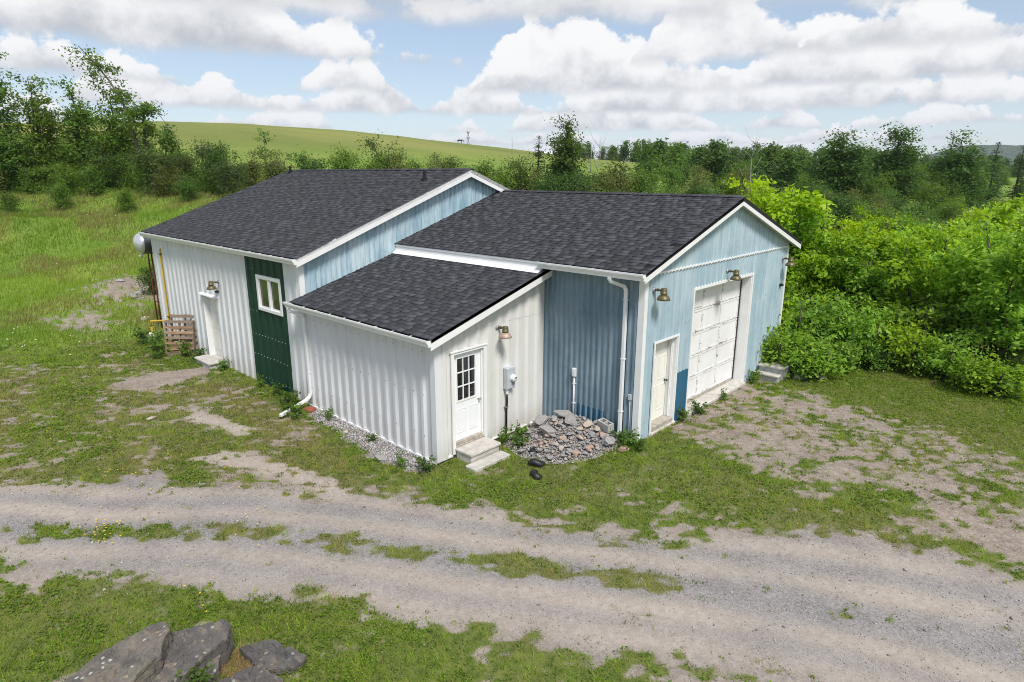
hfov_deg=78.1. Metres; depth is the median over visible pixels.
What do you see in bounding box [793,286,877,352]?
bramble bush
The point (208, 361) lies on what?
concrete step
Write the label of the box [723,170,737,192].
scrub shrub
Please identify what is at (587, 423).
fieldstone
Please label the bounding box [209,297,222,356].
door
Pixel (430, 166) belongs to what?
hedge shrub
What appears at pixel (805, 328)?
bramble bush
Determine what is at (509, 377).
electric meter
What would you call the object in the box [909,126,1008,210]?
dark tree
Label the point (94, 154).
hedge shrub
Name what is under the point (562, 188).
hedge shrub
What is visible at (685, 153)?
valley tree
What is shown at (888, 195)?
scrub shrub
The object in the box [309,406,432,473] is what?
gravel strip
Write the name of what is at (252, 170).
hedge shrub
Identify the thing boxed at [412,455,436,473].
weed
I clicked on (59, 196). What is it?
meadow bush
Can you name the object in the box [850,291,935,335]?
bramble bush
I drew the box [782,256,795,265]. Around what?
wall lamp
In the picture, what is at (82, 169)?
hedge shrub
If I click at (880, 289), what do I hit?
bright shrub
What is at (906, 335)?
bramble bush
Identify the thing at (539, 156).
conifer
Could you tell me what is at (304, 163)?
hedge shrub
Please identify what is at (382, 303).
workshop
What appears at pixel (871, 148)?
valley tree
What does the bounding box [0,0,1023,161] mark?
sky
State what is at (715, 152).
valley tree
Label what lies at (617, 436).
weed
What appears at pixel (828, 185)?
scrub shrub
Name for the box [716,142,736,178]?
valley tree
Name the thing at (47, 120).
windswept tree
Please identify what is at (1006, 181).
valley tree
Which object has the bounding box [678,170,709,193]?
bushy tree
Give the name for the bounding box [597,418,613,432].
concrete block
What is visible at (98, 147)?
hedge shrub
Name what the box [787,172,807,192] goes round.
scrub shrub
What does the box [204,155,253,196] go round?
hedge shrub
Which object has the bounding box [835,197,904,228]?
scrub shrub
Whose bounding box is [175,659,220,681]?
weed
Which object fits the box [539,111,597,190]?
tall tree
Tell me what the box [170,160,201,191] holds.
hedge shrub
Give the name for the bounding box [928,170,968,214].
scrub shrub
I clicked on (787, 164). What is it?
valley tree
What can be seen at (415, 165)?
hedge shrub
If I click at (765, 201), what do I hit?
bright shrub
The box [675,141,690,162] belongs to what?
valley tree
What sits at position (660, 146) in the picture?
valley tree
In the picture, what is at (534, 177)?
hedge shrub
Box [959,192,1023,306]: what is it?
bright shrub
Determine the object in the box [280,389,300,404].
weed
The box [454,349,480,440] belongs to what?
door
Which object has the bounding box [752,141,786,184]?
valley tree
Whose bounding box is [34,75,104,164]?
windswept tree
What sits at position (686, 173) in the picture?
scrub shrub
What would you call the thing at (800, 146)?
skyline tree
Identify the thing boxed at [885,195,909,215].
scrub shrub
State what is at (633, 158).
skyline tree
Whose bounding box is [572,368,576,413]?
outlet conduit
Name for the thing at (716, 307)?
garage door
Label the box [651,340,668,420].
door
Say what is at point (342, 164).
hedge shrub
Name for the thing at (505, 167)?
pale tree
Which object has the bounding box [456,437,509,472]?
concrete steps
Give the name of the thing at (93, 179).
hedge shrub
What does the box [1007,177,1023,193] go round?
valley tree
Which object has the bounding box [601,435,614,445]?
fieldstone
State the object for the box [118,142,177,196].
hedge shrub
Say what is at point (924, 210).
scrub shrub
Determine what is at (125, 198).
meadow bush
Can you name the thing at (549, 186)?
bushy tree
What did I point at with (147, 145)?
hedge shrub
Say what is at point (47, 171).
hedge shrub
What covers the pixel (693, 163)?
valley tree
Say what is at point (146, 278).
meadow bush
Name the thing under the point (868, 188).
scrub shrub
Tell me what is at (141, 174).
hedge shrub
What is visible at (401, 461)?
weed
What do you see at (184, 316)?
pallet
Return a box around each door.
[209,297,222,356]
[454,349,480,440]
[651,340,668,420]
[687,281,740,402]
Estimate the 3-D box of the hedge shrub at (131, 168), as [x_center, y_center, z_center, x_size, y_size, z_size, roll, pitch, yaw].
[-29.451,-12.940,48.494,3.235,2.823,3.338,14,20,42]
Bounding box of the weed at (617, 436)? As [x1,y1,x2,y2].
[610,428,624,444]
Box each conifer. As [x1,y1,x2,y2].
[531,135,546,182]
[946,136,955,154]
[976,142,1005,206]
[1000,146,1023,202]
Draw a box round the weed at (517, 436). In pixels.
[510,431,528,448]
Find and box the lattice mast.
[467,131,469,143]
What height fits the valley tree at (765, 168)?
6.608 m
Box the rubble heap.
[505,418,623,463]
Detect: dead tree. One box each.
[587,134,604,174]
[740,128,764,189]
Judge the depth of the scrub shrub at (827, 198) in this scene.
54.87 m
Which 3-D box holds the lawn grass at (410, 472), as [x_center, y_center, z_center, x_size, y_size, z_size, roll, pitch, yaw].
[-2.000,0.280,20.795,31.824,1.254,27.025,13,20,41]
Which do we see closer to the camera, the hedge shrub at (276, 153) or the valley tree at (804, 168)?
the hedge shrub at (276, 153)
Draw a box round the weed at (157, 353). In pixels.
[142,337,171,357]
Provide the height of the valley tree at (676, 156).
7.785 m
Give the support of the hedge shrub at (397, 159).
on the ground at (728, 639)
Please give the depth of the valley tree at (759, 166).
107.27 m
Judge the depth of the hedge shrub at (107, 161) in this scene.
48.84 m
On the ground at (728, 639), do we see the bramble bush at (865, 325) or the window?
the bramble bush at (865, 325)
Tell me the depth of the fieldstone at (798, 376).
18.74 m
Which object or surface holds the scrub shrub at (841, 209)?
on the ground at (728, 639)
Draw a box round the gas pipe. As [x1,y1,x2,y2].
[149,248,169,339]
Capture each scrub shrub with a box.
[636,156,660,188]
[659,163,690,193]
[675,165,692,189]
[688,164,715,192]
[711,168,725,186]
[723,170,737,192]
[726,158,759,189]
[730,168,754,194]
[731,167,752,185]
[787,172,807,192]
[793,172,816,192]
[794,179,819,199]
[796,178,830,205]
[806,177,844,203]
[814,204,839,232]
[817,189,838,218]
[825,187,861,230]
[829,173,864,201]
[830,187,862,220]
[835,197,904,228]
[841,193,871,224]
[852,174,887,206]
[861,168,903,204]
[863,191,894,215]
[864,200,899,217]
[865,187,903,213]
[876,212,917,230]
[877,206,924,235]
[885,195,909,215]
[899,200,936,221]
[906,164,932,197]
[907,177,955,217]
[911,216,948,239]
[914,209,947,228]
[923,193,969,226]
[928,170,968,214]
[937,195,969,220]
[939,208,970,227]
[985,196,1004,210]
[992,173,1006,195]
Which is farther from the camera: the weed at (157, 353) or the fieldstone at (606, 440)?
the weed at (157, 353)
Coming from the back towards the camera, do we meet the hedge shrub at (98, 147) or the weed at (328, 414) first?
the hedge shrub at (98, 147)
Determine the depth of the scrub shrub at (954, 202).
64.45 m
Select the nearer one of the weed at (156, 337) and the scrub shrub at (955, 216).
the weed at (156, 337)
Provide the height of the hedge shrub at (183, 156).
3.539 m
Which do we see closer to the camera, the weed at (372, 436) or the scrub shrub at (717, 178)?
the weed at (372, 436)
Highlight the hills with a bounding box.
[919,145,1023,164]
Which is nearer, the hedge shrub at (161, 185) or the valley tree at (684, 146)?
the hedge shrub at (161, 185)
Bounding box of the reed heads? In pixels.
[800,310,1012,351]
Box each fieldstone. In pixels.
[375,454,386,460]
[535,415,549,425]
[539,425,555,434]
[553,410,570,417]
[565,413,576,423]
[572,450,579,456]
[583,420,592,426]
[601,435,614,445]
[618,446,628,452]
[791,372,808,379]
[813,375,825,379]
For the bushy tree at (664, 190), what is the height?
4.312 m
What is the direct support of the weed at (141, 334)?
on the ground at (728, 639)
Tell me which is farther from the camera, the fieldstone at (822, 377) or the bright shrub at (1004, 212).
the bright shrub at (1004, 212)
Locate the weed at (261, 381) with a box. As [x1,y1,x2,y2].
[255,374,267,388]
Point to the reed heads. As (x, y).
(955, 340)
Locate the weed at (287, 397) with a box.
[276,391,296,410]
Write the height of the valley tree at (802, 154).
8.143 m
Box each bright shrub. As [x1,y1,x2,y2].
[726,173,836,290]
[757,205,843,305]
[784,279,797,298]
[786,218,885,312]
[797,236,924,314]
[821,215,902,290]
[836,205,904,257]
[867,214,972,316]
[873,219,949,297]
[882,216,971,263]
[914,225,1022,328]
[930,221,1003,279]
[944,215,1023,366]
[949,193,1023,231]
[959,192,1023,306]
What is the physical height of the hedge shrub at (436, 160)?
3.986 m
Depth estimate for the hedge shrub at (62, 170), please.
46.87 m
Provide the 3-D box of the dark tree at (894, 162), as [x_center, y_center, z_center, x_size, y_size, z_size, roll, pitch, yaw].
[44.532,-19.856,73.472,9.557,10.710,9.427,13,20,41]
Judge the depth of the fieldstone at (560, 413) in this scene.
15.04 m
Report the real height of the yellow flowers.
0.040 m
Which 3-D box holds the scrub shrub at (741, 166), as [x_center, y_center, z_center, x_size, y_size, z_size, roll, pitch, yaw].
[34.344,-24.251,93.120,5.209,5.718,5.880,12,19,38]
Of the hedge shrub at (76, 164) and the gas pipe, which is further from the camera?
the hedge shrub at (76, 164)
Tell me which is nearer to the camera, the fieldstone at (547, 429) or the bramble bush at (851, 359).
the fieldstone at (547, 429)
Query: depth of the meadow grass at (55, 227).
33.84 m
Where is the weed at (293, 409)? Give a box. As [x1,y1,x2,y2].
[284,400,305,417]
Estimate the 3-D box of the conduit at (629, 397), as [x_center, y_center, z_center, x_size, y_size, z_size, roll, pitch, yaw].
[2.662,1.767,14.400,0.080,1.160,0.053,13,20,41]
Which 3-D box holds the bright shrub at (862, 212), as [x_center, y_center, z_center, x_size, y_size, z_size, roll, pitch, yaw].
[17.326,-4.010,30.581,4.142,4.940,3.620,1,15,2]
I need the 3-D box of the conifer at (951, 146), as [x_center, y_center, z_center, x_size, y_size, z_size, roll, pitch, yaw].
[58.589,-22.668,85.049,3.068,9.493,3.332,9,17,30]
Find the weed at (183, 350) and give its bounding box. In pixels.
[174,340,191,357]
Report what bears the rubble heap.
on the ground at (728, 639)
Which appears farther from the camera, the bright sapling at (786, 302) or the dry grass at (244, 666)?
the bright sapling at (786, 302)
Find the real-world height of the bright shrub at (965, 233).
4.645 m
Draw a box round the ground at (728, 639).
[0,121,1023,681]
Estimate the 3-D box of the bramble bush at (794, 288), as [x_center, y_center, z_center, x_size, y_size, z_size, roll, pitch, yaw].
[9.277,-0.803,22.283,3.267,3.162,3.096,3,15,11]
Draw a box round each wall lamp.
[207,280,218,289]
[496,325,511,338]
[653,287,669,300]
[726,269,741,280]
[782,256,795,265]
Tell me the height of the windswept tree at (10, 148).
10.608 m
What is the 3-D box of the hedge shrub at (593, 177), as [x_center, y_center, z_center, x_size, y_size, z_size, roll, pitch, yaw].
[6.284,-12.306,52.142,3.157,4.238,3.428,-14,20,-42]
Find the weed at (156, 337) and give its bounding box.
[146,331,165,350]
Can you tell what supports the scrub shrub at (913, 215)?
on the ground at (728, 639)
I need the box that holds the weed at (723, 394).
[720,388,727,400]
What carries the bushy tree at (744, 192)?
on the ground at (728, 639)
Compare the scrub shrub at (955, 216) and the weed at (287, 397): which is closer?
the weed at (287, 397)
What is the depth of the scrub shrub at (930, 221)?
37.55 m
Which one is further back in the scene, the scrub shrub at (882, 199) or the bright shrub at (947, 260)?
the scrub shrub at (882, 199)
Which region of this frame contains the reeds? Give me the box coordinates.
[791,310,1023,381]
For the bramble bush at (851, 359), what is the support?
on the ground at (728, 639)
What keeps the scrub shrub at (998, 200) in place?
on the ground at (728, 639)
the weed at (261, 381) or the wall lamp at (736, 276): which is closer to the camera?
the wall lamp at (736, 276)
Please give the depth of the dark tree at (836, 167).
70.35 m
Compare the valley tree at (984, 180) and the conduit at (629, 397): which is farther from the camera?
the valley tree at (984, 180)
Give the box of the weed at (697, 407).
[689,399,708,415]
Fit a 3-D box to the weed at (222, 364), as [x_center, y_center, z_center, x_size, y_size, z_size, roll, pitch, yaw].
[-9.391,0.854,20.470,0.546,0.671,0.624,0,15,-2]
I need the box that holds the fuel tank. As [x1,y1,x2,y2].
[133,234,162,327]
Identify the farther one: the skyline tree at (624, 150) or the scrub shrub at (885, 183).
the skyline tree at (624, 150)
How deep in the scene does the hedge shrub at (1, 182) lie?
47.84 m
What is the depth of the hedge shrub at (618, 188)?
48.68 m
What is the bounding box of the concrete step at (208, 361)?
[194,354,220,369]
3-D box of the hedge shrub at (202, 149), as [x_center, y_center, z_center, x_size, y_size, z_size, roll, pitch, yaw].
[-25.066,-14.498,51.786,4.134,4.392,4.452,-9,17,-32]
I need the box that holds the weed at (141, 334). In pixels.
[130,325,156,343]
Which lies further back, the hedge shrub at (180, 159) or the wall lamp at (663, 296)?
the hedge shrub at (180, 159)
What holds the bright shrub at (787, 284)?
on the ground at (728, 639)
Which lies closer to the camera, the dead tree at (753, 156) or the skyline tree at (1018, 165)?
the dead tree at (753, 156)
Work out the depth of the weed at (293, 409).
16.39 m
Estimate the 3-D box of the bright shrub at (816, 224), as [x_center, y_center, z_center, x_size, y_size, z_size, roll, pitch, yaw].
[11.044,-2.779,25.145,4.041,5.670,4.190,3,15,12]
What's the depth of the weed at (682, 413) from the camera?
15.57 m
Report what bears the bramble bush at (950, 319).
on the ground at (728, 639)
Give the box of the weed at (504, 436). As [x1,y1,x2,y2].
[498,425,512,445]
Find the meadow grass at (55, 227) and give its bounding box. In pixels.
[0,177,848,362]
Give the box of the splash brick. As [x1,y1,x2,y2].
[303,406,316,412]
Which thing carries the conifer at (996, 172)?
on the ground at (728, 639)
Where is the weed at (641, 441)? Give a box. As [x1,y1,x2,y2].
[633,438,646,451]
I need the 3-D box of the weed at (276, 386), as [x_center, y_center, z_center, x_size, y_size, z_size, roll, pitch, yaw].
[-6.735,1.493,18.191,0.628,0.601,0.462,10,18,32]
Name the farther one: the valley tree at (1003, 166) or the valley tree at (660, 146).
the valley tree at (1003, 166)
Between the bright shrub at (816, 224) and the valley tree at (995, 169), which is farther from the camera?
the valley tree at (995, 169)
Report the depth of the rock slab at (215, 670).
7.86 m
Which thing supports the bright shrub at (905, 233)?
on the ground at (728, 639)
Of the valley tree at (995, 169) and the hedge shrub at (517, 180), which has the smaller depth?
the hedge shrub at (517, 180)
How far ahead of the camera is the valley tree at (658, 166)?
95.38 m
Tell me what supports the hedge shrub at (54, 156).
on the ground at (728, 639)
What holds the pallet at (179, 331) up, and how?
on the ground at (728, 639)
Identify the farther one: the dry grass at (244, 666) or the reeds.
the reeds
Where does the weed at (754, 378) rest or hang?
on the ground at (728, 639)
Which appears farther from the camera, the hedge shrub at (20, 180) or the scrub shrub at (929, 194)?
the scrub shrub at (929, 194)
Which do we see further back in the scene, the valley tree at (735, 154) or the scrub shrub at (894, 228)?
the valley tree at (735, 154)
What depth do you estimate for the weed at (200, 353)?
21.47 m
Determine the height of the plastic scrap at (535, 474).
0.227 m
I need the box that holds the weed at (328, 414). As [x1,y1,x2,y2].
[319,408,335,419]
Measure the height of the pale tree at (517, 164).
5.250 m
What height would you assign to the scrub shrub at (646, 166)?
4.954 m
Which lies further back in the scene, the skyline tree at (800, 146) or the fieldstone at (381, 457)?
the skyline tree at (800, 146)
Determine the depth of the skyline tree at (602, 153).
301.69 m
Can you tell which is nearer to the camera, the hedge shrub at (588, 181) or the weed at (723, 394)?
the weed at (723, 394)
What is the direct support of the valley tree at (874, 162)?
on the ground at (728, 639)
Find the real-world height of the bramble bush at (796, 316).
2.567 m
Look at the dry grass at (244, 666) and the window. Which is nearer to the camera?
the dry grass at (244, 666)
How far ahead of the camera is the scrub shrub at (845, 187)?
71.03 m
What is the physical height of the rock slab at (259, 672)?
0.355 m
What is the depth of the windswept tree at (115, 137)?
48.78 m
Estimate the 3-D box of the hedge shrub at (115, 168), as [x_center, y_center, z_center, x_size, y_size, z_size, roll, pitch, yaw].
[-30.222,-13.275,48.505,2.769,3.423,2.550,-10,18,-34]
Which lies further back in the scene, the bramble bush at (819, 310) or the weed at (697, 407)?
the bramble bush at (819, 310)
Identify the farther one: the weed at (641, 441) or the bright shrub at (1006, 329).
the bright shrub at (1006, 329)
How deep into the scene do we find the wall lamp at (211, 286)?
19.93 m
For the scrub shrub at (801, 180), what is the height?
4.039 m
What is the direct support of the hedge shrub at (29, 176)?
on the ground at (728, 639)
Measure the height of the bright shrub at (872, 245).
4.645 m
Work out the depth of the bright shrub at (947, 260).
20.46 m
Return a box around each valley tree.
[623,143,665,187]
[637,137,676,178]
[639,155,668,186]
[662,142,689,176]
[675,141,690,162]
[680,149,693,175]
[682,144,710,175]
[687,138,738,186]
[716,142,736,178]
[722,147,742,178]
[737,149,758,164]
[748,157,770,188]
[750,154,771,185]
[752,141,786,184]
[761,149,811,192]
[762,153,781,187]
[790,147,810,177]
[800,159,814,179]
[806,149,825,174]
[860,149,906,183]
[861,145,878,163]
[973,170,999,201]
[988,163,1003,175]
[998,164,1006,176]
[999,171,1012,185]
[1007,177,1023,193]
[1009,167,1017,177]
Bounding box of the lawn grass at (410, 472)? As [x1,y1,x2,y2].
[0,302,1023,681]
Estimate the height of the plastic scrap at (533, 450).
0.220 m
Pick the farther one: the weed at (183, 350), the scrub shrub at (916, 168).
the scrub shrub at (916, 168)
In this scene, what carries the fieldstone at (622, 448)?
on the ground at (728, 639)
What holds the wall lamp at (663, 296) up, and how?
attached to the workshop
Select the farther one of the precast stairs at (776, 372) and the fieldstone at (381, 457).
the precast stairs at (776, 372)
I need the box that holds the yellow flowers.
[19,406,265,611]
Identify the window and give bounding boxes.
[255,274,282,316]
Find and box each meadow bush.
[0,188,30,212]
[36,177,81,213]
[104,183,141,215]
[133,259,157,294]
[165,171,208,202]
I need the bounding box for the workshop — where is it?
[138,166,800,464]
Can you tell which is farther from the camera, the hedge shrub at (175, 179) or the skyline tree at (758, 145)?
the skyline tree at (758, 145)
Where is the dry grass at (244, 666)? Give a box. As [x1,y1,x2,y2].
[220,641,281,679]
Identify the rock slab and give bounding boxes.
[64,621,171,681]
[152,619,233,681]
[190,654,221,681]
[218,663,283,681]
[239,639,306,675]
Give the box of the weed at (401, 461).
[395,451,410,469]
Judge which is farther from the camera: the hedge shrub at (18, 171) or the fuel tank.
the hedge shrub at (18, 171)
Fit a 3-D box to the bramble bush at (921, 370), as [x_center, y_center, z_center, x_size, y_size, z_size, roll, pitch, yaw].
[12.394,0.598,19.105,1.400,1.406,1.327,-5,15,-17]
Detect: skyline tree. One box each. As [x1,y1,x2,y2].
[580,147,586,157]
[584,142,596,158]
[598,145,606,159]
[606,145,618,160]
[616,140,631,160]
[625,139,639,161]
[634,138,650,160]
[736,147,748,161]
[748,141,762,158]
[794,144,808,159]
[920,152,931,164]
[972,154,986,166]
[1001,158,1011,172]
[1010,155,1023,173]
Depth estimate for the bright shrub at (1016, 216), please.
28.30 m
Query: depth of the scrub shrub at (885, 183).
70.63 m
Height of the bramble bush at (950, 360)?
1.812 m
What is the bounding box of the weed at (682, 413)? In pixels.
[675,406,693,420]
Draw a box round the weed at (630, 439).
[618,427,643,448]
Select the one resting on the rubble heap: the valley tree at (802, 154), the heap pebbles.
the heap pebbles
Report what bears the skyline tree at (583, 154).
on the ground at (728, 639)
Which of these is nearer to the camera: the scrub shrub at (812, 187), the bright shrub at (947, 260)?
the bright shrub at (947, 260)
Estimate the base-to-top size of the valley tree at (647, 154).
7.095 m
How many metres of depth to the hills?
2461.57 m
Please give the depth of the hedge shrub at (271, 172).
47.83 m
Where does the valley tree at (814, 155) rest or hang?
on the ground at (728, 639)
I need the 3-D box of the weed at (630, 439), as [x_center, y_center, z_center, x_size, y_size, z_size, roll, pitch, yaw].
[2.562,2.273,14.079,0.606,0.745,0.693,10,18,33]
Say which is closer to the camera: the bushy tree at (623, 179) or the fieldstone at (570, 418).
the fieldstone at (570, 418)
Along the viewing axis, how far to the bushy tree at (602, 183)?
48.68 m
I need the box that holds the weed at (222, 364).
[215,357,231,369]
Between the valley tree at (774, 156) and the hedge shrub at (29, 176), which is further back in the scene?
the valley tree at (774, 156)
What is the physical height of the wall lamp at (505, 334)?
0.257 m
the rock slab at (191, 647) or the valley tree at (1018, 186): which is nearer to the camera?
the rock slab at (191, 647)
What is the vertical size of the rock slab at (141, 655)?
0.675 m
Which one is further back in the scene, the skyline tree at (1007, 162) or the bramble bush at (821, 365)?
the skyline tree at (1007, 162)
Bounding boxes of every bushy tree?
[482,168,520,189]
[527,166,569,190]
[560,166,599,191]
[585,167,620,191]
[597,157,641,192]
[625,162,666,192]
[647,179,684,193]
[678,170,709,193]
[688,176,726,194]
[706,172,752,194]
[733,186,758,205]
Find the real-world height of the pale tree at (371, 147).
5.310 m
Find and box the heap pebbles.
[504,416,621,463]
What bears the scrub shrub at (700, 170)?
on the ground at (728, 639)
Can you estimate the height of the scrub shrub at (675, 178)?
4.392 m
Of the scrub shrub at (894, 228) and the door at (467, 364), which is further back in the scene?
the scrub shrub at (894, 228)
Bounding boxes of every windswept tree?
[0,51,47,188]
[0,71,79,183]
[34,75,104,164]
[75,86,153,177]
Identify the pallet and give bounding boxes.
[164,320,195,354]
[170,314,198,352]
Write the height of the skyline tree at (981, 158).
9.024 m
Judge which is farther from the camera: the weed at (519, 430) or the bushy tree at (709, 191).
the bushy tree at (709, 191)
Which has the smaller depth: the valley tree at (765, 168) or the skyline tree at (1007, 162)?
the valley tree at (765, 168)
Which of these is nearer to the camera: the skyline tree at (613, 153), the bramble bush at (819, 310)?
the bramble bush at (819, 310)
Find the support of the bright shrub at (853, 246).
on the ground at (728, 639)
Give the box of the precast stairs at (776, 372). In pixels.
[754,361,792,382]
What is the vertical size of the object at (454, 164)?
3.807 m
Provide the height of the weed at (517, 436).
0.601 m
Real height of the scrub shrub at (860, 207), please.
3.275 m
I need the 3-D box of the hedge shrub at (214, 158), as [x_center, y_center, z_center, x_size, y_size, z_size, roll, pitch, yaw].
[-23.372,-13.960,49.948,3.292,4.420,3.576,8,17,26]
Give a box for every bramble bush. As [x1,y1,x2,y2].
[758,311,833,377]
[767,335,858,384]
[781,295,835,339]
[783,272,824,324]
[783,320,820,348]
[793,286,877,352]
[811,288,914,364]
[827,335,865,376]
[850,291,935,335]
[850,337,902,374]
[857,295,969,340]
[866,307,946,372]
[894,289,985,351]
[900,333,1006,388]
[900,337,948,380]
[942,350,999,395]
[946,345,1023,401]
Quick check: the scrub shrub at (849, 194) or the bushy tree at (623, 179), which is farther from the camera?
the scrub shrub at (849, 194)
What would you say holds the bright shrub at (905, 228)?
on the ground at (728, 639)
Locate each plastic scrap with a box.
[528,448,537,455]
[528,458,544,467]
[530,469,541,479]
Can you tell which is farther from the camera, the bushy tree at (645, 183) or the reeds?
the bushy tree at (645, 183)
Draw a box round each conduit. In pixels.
[504,389,508,432]
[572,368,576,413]
[628,394,631,437]
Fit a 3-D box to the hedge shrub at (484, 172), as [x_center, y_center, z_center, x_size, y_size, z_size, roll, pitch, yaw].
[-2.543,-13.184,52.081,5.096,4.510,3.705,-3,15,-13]
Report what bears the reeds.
on the ground at (728, 639)
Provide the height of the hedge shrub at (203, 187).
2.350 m
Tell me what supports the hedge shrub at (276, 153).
on the ground at (728, 639)
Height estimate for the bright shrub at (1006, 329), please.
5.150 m
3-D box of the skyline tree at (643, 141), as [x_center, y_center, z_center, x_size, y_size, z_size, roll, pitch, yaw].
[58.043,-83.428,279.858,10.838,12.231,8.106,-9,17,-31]
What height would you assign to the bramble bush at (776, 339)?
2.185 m
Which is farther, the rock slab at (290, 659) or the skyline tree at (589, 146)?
the skyline tree at (589, 146)
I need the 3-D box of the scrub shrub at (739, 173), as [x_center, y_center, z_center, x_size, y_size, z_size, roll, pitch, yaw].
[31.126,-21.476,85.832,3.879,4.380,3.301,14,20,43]
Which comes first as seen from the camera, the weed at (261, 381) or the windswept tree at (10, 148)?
the weed at (261, 381)
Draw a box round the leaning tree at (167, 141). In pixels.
[52,44,186,176]
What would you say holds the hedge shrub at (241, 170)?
on the ground at (728, 639)
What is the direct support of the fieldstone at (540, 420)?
on the rubble heap
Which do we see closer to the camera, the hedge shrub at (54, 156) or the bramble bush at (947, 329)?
the bramble bush at (947, 329)
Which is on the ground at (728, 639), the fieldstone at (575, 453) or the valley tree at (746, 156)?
the valley tree at (746, 156)
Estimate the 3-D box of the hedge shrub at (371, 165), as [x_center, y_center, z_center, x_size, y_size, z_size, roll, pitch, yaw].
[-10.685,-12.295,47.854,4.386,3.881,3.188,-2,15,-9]
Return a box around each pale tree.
[355,129,412,168]
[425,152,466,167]
[483,155,530,188]
[502,150,545,189]
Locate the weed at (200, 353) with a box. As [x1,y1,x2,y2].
[189,348,206,359]
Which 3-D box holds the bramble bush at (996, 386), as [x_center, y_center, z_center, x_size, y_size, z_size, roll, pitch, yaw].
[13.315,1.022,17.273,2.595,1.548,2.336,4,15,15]
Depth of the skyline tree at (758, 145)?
274.31 m
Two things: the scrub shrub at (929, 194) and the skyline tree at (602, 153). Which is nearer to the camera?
the scrub shrub at (929, 194)
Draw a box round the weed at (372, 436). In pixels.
[364,432,377,442]
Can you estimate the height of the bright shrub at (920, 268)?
5.096 m
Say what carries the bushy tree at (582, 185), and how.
on the ground at (728, 639)
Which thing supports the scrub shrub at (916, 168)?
on the ground at (728, 639)
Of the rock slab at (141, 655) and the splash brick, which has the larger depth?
the splash brick
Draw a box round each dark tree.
[795,126,887,205]
[860,121,939,206]
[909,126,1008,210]
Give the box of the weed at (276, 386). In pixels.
[270,382,287,395]
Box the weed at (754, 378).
[748,367,762,382]
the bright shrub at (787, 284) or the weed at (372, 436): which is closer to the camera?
the weed at (372, 436)
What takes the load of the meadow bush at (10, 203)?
on the ground at (728, 639)
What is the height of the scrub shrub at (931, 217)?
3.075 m
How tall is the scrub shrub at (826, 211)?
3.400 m
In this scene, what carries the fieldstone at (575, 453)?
on the rubble heap
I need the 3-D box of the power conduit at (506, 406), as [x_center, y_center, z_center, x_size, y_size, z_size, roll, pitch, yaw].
[-0.128,1.704,15.168,0.102,1.180,0.100,13,20,41]
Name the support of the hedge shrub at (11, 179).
on the ground at (728, 639)
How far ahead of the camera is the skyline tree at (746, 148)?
278.06 m
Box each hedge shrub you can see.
[0,156,26,191]
[0,162,14,193]
[1,151,39,191]
[3,162,48,194]
[12,168,38,191]
[23,157,77,192]
[31,142,73,183]
[46,158,86,195]
[66,159,96,185]
[66,159,110,197]
[70,157,98,186]
[76,139,119,188]
[89,136,129,172]
[91,140,130,185]
[98,148,134,189]
[112,153,141,189]
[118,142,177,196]
[125,135,163,172]
[125,162,165,191]
[147,165,173,195]
[160,166,189,195]
[163,146,205,190]
[166,149,199,175]
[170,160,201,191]
[186,136,231,182]
[188,165,213,191]
[194,139,243,185]
[198,163,231,194]
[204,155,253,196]
[226,148,265,187]
[232,158,258,185]
[253,149,288,177]
[255,149,299,180]
[289,144,332,169]
[315,141,370,168]
[340,152,386,168]
[368,153,394,168]
[386,150,411,168]
[403,152,430,168]
[420,153,459,167]
[422,159,446,167]
[456,155,498,176]
[504,166,529,188]
[519,168,545,189]
[547,165,585,190]
[569,172,598,189]
[583,165,603,184]
[598,181,633,192]
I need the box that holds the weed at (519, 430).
[506,420,533,440]
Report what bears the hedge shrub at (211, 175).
on the ground at (728, 639)
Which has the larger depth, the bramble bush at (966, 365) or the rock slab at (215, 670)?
the bramble bush at (966, 365)
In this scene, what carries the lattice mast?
on the ground at (728, 639)
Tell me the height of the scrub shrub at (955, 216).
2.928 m
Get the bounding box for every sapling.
[246,126,275,171]
[779,294,807,337]
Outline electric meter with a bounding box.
[503,365,516,389]
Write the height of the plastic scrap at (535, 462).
0.224 m
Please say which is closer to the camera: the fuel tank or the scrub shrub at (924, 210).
the fuel tank
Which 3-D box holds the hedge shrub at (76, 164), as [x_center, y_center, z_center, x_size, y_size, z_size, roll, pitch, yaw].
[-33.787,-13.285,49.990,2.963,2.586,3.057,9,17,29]
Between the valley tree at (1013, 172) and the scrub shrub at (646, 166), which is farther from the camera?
the valley tree at (1013, 172)
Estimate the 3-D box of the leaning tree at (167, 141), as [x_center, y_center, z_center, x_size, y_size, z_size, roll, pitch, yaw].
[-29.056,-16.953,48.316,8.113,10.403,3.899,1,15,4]
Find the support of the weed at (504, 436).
on the ground at (728, 639)

